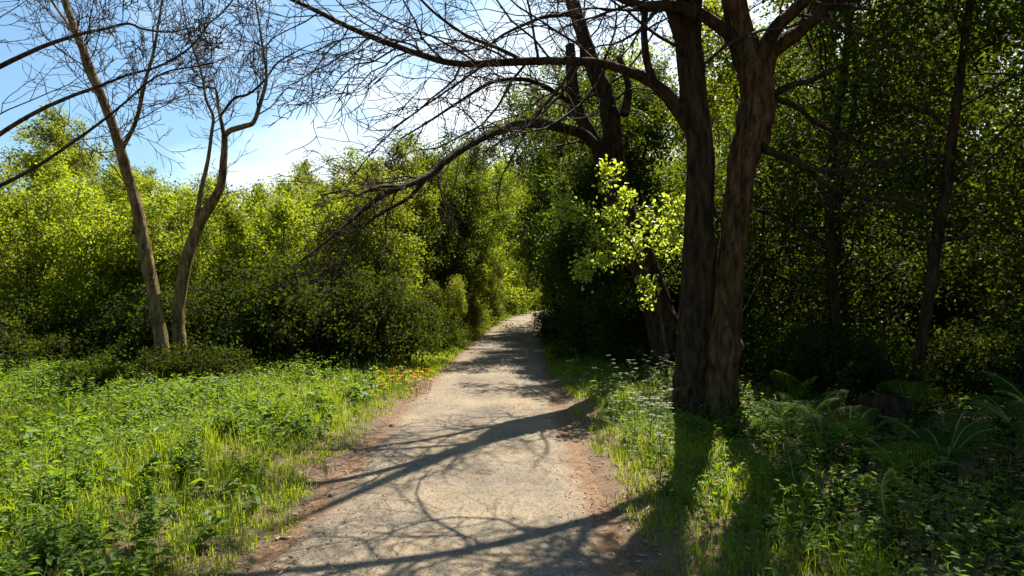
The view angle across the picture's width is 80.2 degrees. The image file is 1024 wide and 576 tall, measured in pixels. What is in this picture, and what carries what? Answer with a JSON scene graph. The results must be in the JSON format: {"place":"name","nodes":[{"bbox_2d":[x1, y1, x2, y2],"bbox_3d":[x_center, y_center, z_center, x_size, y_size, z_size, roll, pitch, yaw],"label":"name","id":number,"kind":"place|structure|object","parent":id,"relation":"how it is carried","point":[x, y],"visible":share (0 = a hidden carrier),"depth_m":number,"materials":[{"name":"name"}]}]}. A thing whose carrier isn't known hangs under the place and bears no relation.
{"place":"outdoors","nodes":[
{"label":"outdoors","id":0,"kind":"place"},
{"bbox_2d":[244,310,634,575],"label":"path","id":1,"kind":"structure","parent":0,"point":[445,538],"depth_m":4.73,"materials":[{"name":"beige gravel"}]},
{"bbox_2d":[179,341,1023,575],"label":"leaf litter","id":2,"kind":"object","parent":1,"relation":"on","point":[613,553],"visible":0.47,"depth_m":4.50,"materials":[{"name":"brown plant"}]},
{"bbox_2d":[0,0,1022,236],"label":"sky","id":3,"kind":"structure","parent":0,"point":[272,144],"materials":[{"name":"blue"}]},
{"bbox_2d":[0,305,1023,575],"bbox_3d":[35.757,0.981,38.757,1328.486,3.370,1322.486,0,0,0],"label":"ground","id":4,"kind":"structure","parent":0,"point":[608,487],"depth_m":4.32,"materials":[{"name":"green plant"}]},
{"bbox_2d":[0,555,33,575],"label":"nettle clump","id":5,"kind":"object","parent":4,"relation":"on","point":[14,573],"visible":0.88,"depth_m":2.95,"materials":[{"name":"green plant"}]},
{"bbox_2d":[0,178,45,289],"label":"broadleaf tree","id":6,"kind":"object","parent":4,"relation":"on","point":[5,201],"visible":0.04,"depth_m":13.66,"materials":[{"name":"green plant"}]},
{"bbox_2d":[14,475,50,509],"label":"nettle clump","id":7,"kind":"object","parent":4,"relation":"on","point":[37,487],"visible":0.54,"depth_m":3.93,"materials":[{"name":"green plant"}]},
{"bbox_2d":[21,507,66,575],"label":"nettle clump","id":8,"kind":"object","parent":4,"relation":"on","point":[44,541],"visible":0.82,"depth_m":3.19,"materials":[{"name":"green plant"}]},
{"bbox_2d":[0,279,100,377],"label":"bramble bush","id":9,"kind":"object","parent":4,"relation":"on","point":[17,320],"visible":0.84,"depth_m":10.21,"materials":[{"name":"green plant"}]},
{"bbox_2d":[0,172,108,327],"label":"willow shrub","id":10,"kind":"object","parent":4,"relation":"on","point":[32,262],"visible":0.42,"depth_m":12.08,"materials":[{"name":"green plant"}]},
{"bbox_2d":[0,152,111,298],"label":"shrub","id":11,"kind":"object","parent":4,"relation":"on","point":[15,174],"depth_m":19.18,"materials":[{"name":"green plant"}]},
{"bbox_2d":[0,98,113,291],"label":"broadleaf tree","id":12,"kind":"object","parent":4,"relation":"on","point":[58,139],"visible":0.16,"depth_m":21.82,"materials":[{"name":"green plant"}]},
{"bbox_2d":[39,467,74,506],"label":"nettle clump","id":13,"kind":"object","parent":4,"relation":"on","point":[61,485],"visible":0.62,"depth_m":3.96,"materials":[{"name":"green plant"}]},
{"bbox_2d":[18,347,145,396],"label":"bramble bush","id":14,"kind":"object","parent":4,"relation":"on","point":[102,370],"visible":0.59,"depth_m":8.06,"materials":[{"name":"green plant"}]},
{"bbox_2d":[69,452,94,493],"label":"nettle clump","id":15,"kind":"object","parent":4,"relation":"on","point":[84,478],"visible":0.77,"depth_m":4.22,"materials":[{"name":"green plant"}]},
{"bbox_2d":[56,547,120,575],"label":"nettle clump","id":16,"kind":"object","parent":4,"relation":"on","point":[105,570],"visible":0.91,"depth_m":3.12,"materials":[{"name":"green plant"}]},
{"bbox_2d":[63,544,118,575],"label":"nettle clump","id":17,"kind":"object","parent":4,"relation":"on","point":[83,564],"visible":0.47,"depth_m":3.15,"materials":[{"name":"green plant"}]},
{"bbox_2d":[23,146,159,317],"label":"willow tree","id":18,"kind":"object","parent":4,"relation":"on","point":[61,174],"visible":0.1,"depth_m":17.55,"materials":[{"name":"green plant"}]},
{"bbox_2d":[24,175,184,356],"bbox_3d":[-8.309,-0.139,12.609,3.280,4.185,2.966,0,0,35],"label":"willow shrub","id":19,"kind":"object","parent":4,"relation":"on","point":[71,256],"visible":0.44,"depth_m":12.00,"materials":[{"name":"green plant"}]},
{"bbox_2d":[7,0,217,359],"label":"bare tree","id":20,"kind":"object","parent":4,"relation":"on","point":[155,306],"visible":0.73,"depth_m":8.80,"materials":[{"name":"brown plant"}]},
{"bbox_2d":[4,282,221,365],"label":"bramble bush","id":21,"kind":"object","parent":4,"relation":"on","point":[103,334],"visible":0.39,"depth_m":10.66,"materials":[{"name":"green plant"}]},
{"bbox_2d":[66,145,160,207],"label":"broadleaf tree","id":22,"kind":"object","parent":4,"relation":"on","point":[133,169],"visible":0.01,"depth_m":29.05,"materials":[{"name":"green plant"}]},
{"bbox_2d":[0,0,274,187],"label":"bare tree","id":23,"kind":"object","parent":4,"relation":"on","point":[207,18],"visible":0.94,"depth_m":6.41,"materials":[{"name":"brown plant"}]},
{"bbox_2d":[85,199,193,310],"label":"broadleaf tree","id":24,"kind":"object","parent":4,"relation":"on","point":[170,225],"visible":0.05,"depth_m":12.85,"materials":[{"name":"green plant"}]},
{"bbox_2d":[124,493,161,544],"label":"nettle clump","id":25,"kind":"object","parent":4,"relation":"on","point":[151,512],"visible":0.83,"depth_m":3.65,"materials":[{"name":"green plant"}]},
{"bbox_2d":[137,473,158,502],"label":"nettle clump","id":26,"kind":"object","parent":4,"relation":"on","point":[147,491],"visible":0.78,"depth_m":4.18,"materials":[{"name":"green plant"}]},
{"bbox_2d":[81,163,232,289],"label":"willow tree","id":27,"kind":"object","parent":4,"relation":"on","point":[113,193],"visible":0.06,"depth_m":15.87,"materials":[{"name":"green plant"}]},
{"bbox_2d":[170,433,201,483],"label":"nettle clump","id":28,"kind":"object","parent":4,"relation":"on","point":[192,468],"visible":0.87,"depth_m":4.67,"materials":[{"name":"green plant"}]},
{"bbox_2d":[117,335,270,388],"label":"bramble bush","id":29,"kind":"object","parent":4,"relation":"on","point":[201,363],"visible":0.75,"depth_m":8.52,"materials":[{"name":"green plant"}]},
{"bbox_2d":[111,185,278,303],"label":"willow shrub","id":30,"kind":"object","parent":4,"relation":"on","point":[173,255],"visible":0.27,"depth_m":12.62,"materials":[{"name":"green plant"}]},
{"bbox_2d":[107,263,334,365],"bbox_3d":[-5.503,0.579,11.814,4.077,2.070,4.740,0,0,-16],"label":"bramble bush","id":31,"kind":"object","parent":4,"relation":"on","point":[191,322],"visible":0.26,"depth_m":10.58,"materials":[{"name":"green plant"}]},
{"bbox_2d":[191,171,309,293],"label":"shrub","id":32,"kind":"object","parent":4,"relation":"on","point":[233,198],"visible":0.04,"depth_m":19.02,"materials":[{"name":"green plant"}]},
{"bbox_2d":[146,0,364,358],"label":"bare tree","id":33,"kind":"object","parent":4,"relation":"on","point":[202,216],"visible":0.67,"depth_m":9.23,"materials":[{"name":"brown plant"}]},
{"bbox_2d":[177,168,339,291],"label":"willow tree","id":34,"kind":"object","parent":4,"relation":"on","point":[288,188],"visible":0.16,"depth_m":15.13,"materials":[{"name":"green plant"}]},
{"bbox_2d":[232,168,322,273],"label":"willow tree","id":35,"kind":"object","parent":4,"relation":"on","point":[305,187],"visible":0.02,"depth_m":21.09,"materials":[{"name":"green plant"}]},
{"bbox_2d":[209,178,364,355],"bbox_3d":[-4.886,-0.150,13.399,3.400,4.338,3.074,0,0,-7],"label":"willow shrub","id":36,"kind":"object","parent":4,"relation":"on","point":[280,214],"visible":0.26,"depth_m":12.96,"materials":[{"name":"green plant"}]},
{"bbox_2d":[185,241,433,368],"bbox_3d":[-4.036,0.346,11.430,5.238,2.439,4.111,0,0,-11],"label":"bramble bush","id":37,"kind":"object","parent":4,"relation":"on","point":[289,299],"visible":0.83,"depth_m":10.60,"materials":[{"name":"green plant"}]},
{"bbox_2d":[272,153,371,197],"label":"broadleaf tree","id":38,"kind":"object","parent":4,"relation":"on","point":[306,164],"visible":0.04,"depth_m":29.96,"materials":[{"name":"green plant"}]},
{"bbox_2d":[303,170,349,286],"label":"shrub","id":39,"kind":"object","parent":4,"relation":"on","point":[334,254],"visible":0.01,"depth_m":19.13,"materials":[{"name":"green plant"}]},
{"bbox_2d":[301,154,428,352],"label":"broadleaf tree","id":40,"kind":"object","parent":4,"relation":"on","point":[375,170],"visible":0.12,"depth_m":13.85,"materials":[{"name":"green plant"}]},
{"bbox_2d":[309,195,431,354],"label":"willow shrub","id":41,"kind":"object","parent":4,"relation":"on","point":[399,256],"visible":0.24,"depth_m":13.36,"materials":[{"name":"green plant"}]},
{"bbox_2d":[287,264,460,368],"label":"bramble bush","id":42,"kind":"object","parent":4,"relation":"on","point":[425,341],"visible":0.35,"depth_m":11.63,"materials":[{"name":"green plant"}]},
{"bbox_2d":[322,167,446,307],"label":"willow tree","id":43,"kind":"object","parent":4,"relation":"on","point":[429,198],"visible":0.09,"depth_m":16.70,"materials":[{"name":"green plant"}]},
{"bbox_2d":[334,142,453,226],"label":"willow tree","id":44,"kind":"object","parent":4,"relation":"on","point":[351,152],"visible":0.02,"depth_m":21.91,"materials":[{"name":"green plant"}]},
{"bbox_2d":[369,138,479,336],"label":"broadleaf tree","id":45,"kind":"object","parent":4,"relation":"on","point":[446,255],"visible":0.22,"depth_m":17.97,"materials":[{"name":"green plant"}]},
{"bbox_2d":[416,303,473,350],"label":"bramble bush","id":46,"kind":"object","parent":4,"relation":"on","point":[458,337],"visible":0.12,"depth_m":15.10,"materials":[{"name":"green plant"}]},
{"bbox_2d":[424,274,472,348],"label":"shrub","id":47,"kind":"object","parent":4,"relation":"on","point":[458,311],"visible":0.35,"depth_m":16.24,"materials":[{"name":"green plant"}]},
{"bbox_2d":[389,125,518,311],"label":"broadleaf tree","id":48,"kind":"object","parent":4,"relation":"on","point":[470,227],"visible":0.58,"depth_m":19.16,"materials":[{"name":"green plant"}]},
{"bbox_2d":[386,125,521,331],"bbox_3d":[-2.697,-1.863,23.860,5.604,8.298,5.270,0,0,45],"label":"willow tree","id":49,"kind":"object","parent":4,"relation":"on","point":[501,204],"visible":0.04,"depth_m":23.58,"materials":[{"name":"green plant"}]},
{"bbox_2d":[437,267,493,332],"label":"shrub","id":50,"kind":"object","parent":4,"relation":"on","point":[475,311],"visible":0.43,"depth_m":21.26,"materials":[{"name":"green plant"}]},
{"bbox_2d":[430,195,519,318],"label":"willow tree","id":51,"kind":"object","parent":4,"relation":"on","point":[491,261],"visible":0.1,"depth_m":27.16,"materials":[{"name":"green plant"}]},
{"bbox_2d":[277,0,677,372],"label":"leaning tree","id":52,"kind":"object","parent":4,"relation":"on","point":[610,145],"visible":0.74,"depth_m":9.75,"materials":[{"name":"brown plant"}]},
{"bbox_2d":[434,154,535,304],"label":"willow tree","id":53,"kind":"object","parent":4,"relation":"on","point":[498,166],"visible":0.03,"depth_m":29.79,"materials":[{"name":"green plant"}]},
{"bbox_2d":[470,261,511,322],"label":"shrub","id":54,"kind":"object","parent":4,"relation":"on","point":[490,300],"visible":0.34,"depth_m":27.36,"materials":[{"name":"green plant"}]},
{"bbox_2d":[457,169,539,315],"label":"willow tree","id":55,"kind":"object","parent":4,"relation":"on","point":[516,199],"visible":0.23,"depth_m":36.21,"materials":[{"name":"green plant"}]},
{"bbox_2d":[167,0,831,431],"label":"bare tree","id":56,"kind":"object","parent":4,"relation":"on","point":[689,108],"visible":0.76,"depth_m":6.45,"materials":[{"name":"brown plant"}]},
{"bbox_2d":[0,340,1023,575],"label":"undergrowth","id":57,"kind":"object","parent":4,"relation":"on","point":[205,534],"visible":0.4,"depth_m":4.74,"materials":[{"name":"green plant"}]},
{"bbox_2d":[509,260,544,308],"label":"willow shrub","id":58,"kind":"object","parent":4,"relation":"on","point":[537,296],"visible":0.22,"depth_m":43.22,"materials":[{"name":"green plant"}]},
{"bbox_2d":[473,68,595,311],"bbox_3d":[1.572,-3.502,23.626,6.006,10.478,6.647,0,0,-18],"label":"broadleaf tree","id":59,"kind":"object","parent":4,"relation":"on","point":[530,269],"visible":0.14,"depth_m":23.26,"materials":[{"name":"green plant"}]},
{"bbox_2d":[517,297,580,343],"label":"bramble bush","id":60,"kind":"object","parent":4,"relation":"on","point":[543,328],"visible":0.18,"depth_m":17.20,"materials":[{"name":"green plant"}]},
{"bbox_2d":[498,66,604,300],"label":"broadleaf tree","id":61,"kind":"object","parent":4,"relation":"on","point":[538,207],"visible":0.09,"depth_m":20.70,"materials":[{"name":"green plant"}]},
{"bbox_2d":[490,47,678,311],"bbox_3d":[1.769,-2.413,16.711,4.641,8.097,5.136,0,0,-18],"label":"broadleaf tree","id":62,"kind":"object","parent":4,"relation":"on","point":[540,155],"visible":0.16,"depth_m":16.38,"materials":[{"name":"green plant"}]},
{"bbox_2d":[522,192,658,360],"bbox_3d":[2.068,-0.060,13.635,3.428,4.235,2.987,0,0,21],"label":"shrub","id":63,"kind":"object","parent":4,"relation":"on","point":[562,253],"visible":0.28,"depth_m":13.26,"materials":[{"name":"green plant"}]},
{"bbox_2d":[545,154,685,384],"bbox_3d":[1.679,-0.174,8.858,2.427,3.486,1.266,0,0,0],"label":"sapling","id":64,"kind":"object","parent":4,"relation":"on","point":[624,247],"visible":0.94,"depth_m":8.76,"materials":[{"name":"green plant"}]},
{"bbox_2d":[564,198,679,372],"bbox_3d":[2.280,0.172,11.477,2.539,3.600,2.914,0,0,0],"label":"shrub","id":65,"kind":"object","parent":4,"relation":"on","point":[614,311],"visible":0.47,"depth_m":11.26,"materials":[{"name":"green plant"}]},
{"bbox_2d":[527,36,723,313],"bbox_3d":[2.599,-2.094,14.209,4.713,7.430,4.259,0,0,8],"label":"broadleaf tree","id":66,"kind":"object","parent":4,"relation":"on","point":[654,132],"visible":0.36,"depth_m":14.03,"materials":[{"name":"green plant"}]},
{"bbox_2d":[557,33,735,264],"bbox_3d":[4.327,-2.305,17.593,5.902,9.294,6.276,0,0,10],"label":"willow tree","id":67,"kind":"object","parent":4,"relation":"on","point":[717,114],"visible":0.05,"depth_m":16.40,"materials":[{"name":"green plant"}]},
{"bbox_2d":[628,418,680,491],"bbox_3d":[1.092,1.299,4.721,0.376,0.597,0.435,0,0,3],"label":"cow parsley","id":68,"kind":"object","parent":4,"relation":"on","point":[645,453],"visible":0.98,"depth_m":4.74,"materials":[{"name":"green plant"}]},
{"bbox_2d":[588,89,735,261],"bbox_3d":[5.749,-2.250,20.421,7.162,9.298,6.838,0,0,5],"label":"willow tree","id":69,"kind":"object","parent":4,"relation":"on","point":[719,132],"visible":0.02,"depth_m":18.67,"materials":[{"name":"green plant"}]},
{"bbox_2d":[618,217,717,313],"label":"shrub","id":70,"kind":"object","parent":4,"relation":"on","point":[676,299],"visible":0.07,"depth_m":12.07,"materials":[{"name":"green plant"}]},
{"bbox_2d":[598,314,757,370],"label":"bramble bush","id":71,"kind":"object","parent":4,"relation":"on","point":[639,349],"visible":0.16,"depth_m":10.57,"materials":[{"name":"green plant"}]},
{"bbox_2d":[672,455,727,489],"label":"fern","id":72,"kind":"object","parent":4,"relation":"on","point":[684,460],"visible":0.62,"depth_m":4.77,"materials":[{"name":"green plant"}]},
{"bbox_2d":[675,414,738,439],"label":"fern","id":73,"kind":"object","parent":4,"relation":"on","point":[697,419],"visible":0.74,"depth_m":5.95,"materials":[{"name":"green plant"}]},
{"bbox_2d":[642,109,860,380],"bbox_3d":[4.357,-0.326,10.603,3.734,5.480,3.266,0,0,-19],"label":"broadleaf tree","id":74,"kind":"object","parent":4,"relation":"on","point":[751,311],"visible":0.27,"depth_m":10.19,"materials":[{"name":"green plant"}]},
{"bbox_2d":[739,400,798,432],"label":"fern","id":75,"kind":"object","parent":4,"relation":"on","point":[763,420],"visible":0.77,"depth_m":5.96,"materials":[{"name":"green plant"}]},
{"bbox_2d":[680,162,859,343],"bbox_3d":[5.500,-0.443,13.819,4.114,5.082,3.585,0,0,-28],"label":"shrub","id":76,"kind":"object","parent":4,"relation":"on","point":[769,277],"visible":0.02,"depth_m":13.23,"materials":[{"name":"green plant"}]},
{"bbox_2d":[518,0,1023,424],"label":"forked tree","id":77,"kind":"object","parent":4,"relation":"on","point":[753,59],"visible":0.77,"depth_m":6.70,"materials":[{"name":"brown plant"}]},
{"bbox_2d":[661,0,897,324],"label":"broadleaf tree","id":78,"kind":"object","parent":4,"relation":"on","point":[709,49],"visible":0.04,"depth_m":15.16,"materials":[{"name":"green plant"}]},
{"bbox_2d":[755,400,827,432],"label":"fern","id":79,"kind":"object","parent":4,"relation":"on","point":[771,404],"visible":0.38,"depth_m":6.18,"materials":[{"name":"green plant"}]},
{"bbox_2d":[769,370,817,399],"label":"fern","id":80,"kind":"object","parent":4,"relation":"on","point":[802,390],"visible":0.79,"depth_m":7.50,"materials":[{"name":"green plant"}]},
{"bbox_2d":[770,451,826,504],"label":"fern","id":81,"kind":"object","parent":4,"relation":"on","point":[806,471],"visible":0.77,"depth_m":4.19,"materials":[{"name":"green plant"}]},
{"bbox_2d":[775,389,848,416],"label":"fern","id":82,"kind":"object","parent":4,"relation":"on","point":[823,403],"visible":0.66,"depth_m":6.42,"materials":[{"name":"green plant"}]},
{"bbox_2d":[771,405,869,454],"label":"fern","id":83,"kind":"object","parent":4,"relation":"on","point":[813,433],"visible":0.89,"depth_m":5.36,"materials":[{"name":"green plant"}]},
{"bbox_2d":[619,347,1023,575],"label":"woodland floor plants","id":84,"kind":"object","parent":4,"relation":"on","point":[992,499],"visible":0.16,"depth_m":4.58,"materials":[{"name":"green plant"}]},
{"bbox_2d":[800,505,867,536],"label":"fern","id":85,"kind":"object","parent":4,"relation":"on","point":[849,522],"visible":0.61,"depth_m":3.61,"materials":[{"name":"green plant"}]},
{"bbox_2d":[646,0,1023,379],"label":"broadleaf tree","id":86,"kind":"object","parent":4,"relation":"on","point":[828,228],"visible":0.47,"depth_m":8.75,"materials":[{"name":"green plant"}]},
{"bbox_2d":[739,305,940,404],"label":"bramble bush","id":87,"kind":"object","parent":4,"relation":"on","point":[853,362],"visible":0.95,"depth_m":7.98,"materials":[{"name":"green plant"}]},
{"bbox_2d":[808,405,901,442],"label":"fern","id":88,"kind":"object","parent":4,"relation":"on","point":[864,414],"visible":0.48,"depth_m":5.80,"materials":[{"name":"green plant"}]},
{"bbox_2d":[704,0,1022,380],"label":"broadleaf tree","id":89,"kind":"object","parent":4,"relation":"on","point":[842,283],"visible":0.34,"depth_m":9.68,"materials":[{"name":"green plant"}]},
{"bbox_2d":[730,0,1023,395],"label":"broadleaf tree","id":90,"kind":"object","parent":4,"relation":"on","point":[938,240],"visible":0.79,"depth_m":7.25,"materials":[{"name":"green plant"}]},
{"bbox_2d":[860,468,900,535],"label":"fern shoot","id":91,"kind":"object","parent":4,"relation":"on","point":[891,475],"visible":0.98,"depth_m":3.55,"materials":[{"name":"green plant"}]},
{"bbox_2d":[851,390,918,431],"bbox_3d":[3.819,1.294,6.337,0.679,0.390,0.679,0,0,-34],"label":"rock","id":92,"kind":"object","parent":4,"relation":"on","point":[886,403],"visible":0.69,"depth_m":6.21,"materials":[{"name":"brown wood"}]},
{"bbox_2d":[777,0,1023,351],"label":"broadleaf tree","id":93,"kind":"object","parent":4,"relation":"on","point":[941,311],"visible":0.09,"depth_m":12.23,"materials":[{"name":"green plant"}]},
{"bbox_2d":[853,436,963,479],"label":"fern","id":94,"kind":"object","parent":4,"relation":"on","point":[880,451],"visible":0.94,"depth_m":4.39,"materials":[{"name":"green plant"}]},
{"bbox_2d":[876,380,948,412],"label":"fern","id":95,"kind":"object","parent":4,"relation":"on","point":[925,391],"visible":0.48,"depth_m":6.44,"materials":[{"name":"green plant"}]},
{"bbox_2d":[820,131,1008,343],"bbox_3d":[9.586,-0.796,14.725,4.800,5.929,4.182,0,0,-36],"label":"shrub","id":96,"kind":"object","parent":4,"relation":"on","point":[913,221],"visible":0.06,"depth_m":13.83,"materials":[{"name":"green plant"}]},
{"bbox_2d":[814,0,1023,331],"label":"broadleaf tree","id":97,"kind":"object","parent":4,"relation":"on","point":[979,112],"visible":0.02,"depth_m":14.64,"materials":[{"name":"green plant"}]},
{"bbox_2d":[878,410,1000,468],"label":"fern","id":98,"kind":"object","parent":4,"relation":"on","point":[951,449],"visible":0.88,"depth_m":5.02,"materials":[{"name":"green plant"}]},
{"bbox_2d":[864,0,1023,352],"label":"broadleaf tree","id":99,"kind":"object","parent":4,"relation":"on","point":[1001,304],"visible":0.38,"depth_m":8.77,"materials":[{"name":"green plant"}]},
{"bbox_2d":[891,309,1023,406],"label":"bramble bush","id":100,"kind":"object","parent":4,"relation":"on","point":[963,360],"visible":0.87,"depth_m":7.58,"materials":[{"name":"green plant"}]},
{"bbox_2d":[917,0,1023,231],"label":"broadleaf tree","id":101,"kind":"object","parent":4,"relation":"on","point":[992,14],"visible":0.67,"depth_m":6.42,"materials":[{"name":"green plant"}]},
{"bbox_2d":[936,0,1023,338],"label":"broadleaf tree","id":102,"kind":"object","parent":4,"relation":"on","point":[984,233],"visible":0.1,"depth_m":11.26,"materials":[{"name":"green plant"}]},
{"bbox_2d":[946,497,1023,543],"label":"fern","id":103,"kind":"object","parent":4,"relation":"on","point":[1016,522],"visible":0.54,"depth_m":3.40,"materials":[{"name":"green plant"}]},
{"bbox_2d":[967,394,1023,441],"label":"fern","id":104,"kind":"object","parent":4,"relation":"on","point":[1014,426],"visible":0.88,"depth_m":5.78,"materials":[{"name":"green plant"}]},
{"bbox_2d":[983,372,1023,412],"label":"fern","id":105,"kind":"object","parent":4,"relation":"on","point":[994,376],"visible":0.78,"depth_m":6.55,"materials":[{"name":"green plant"}]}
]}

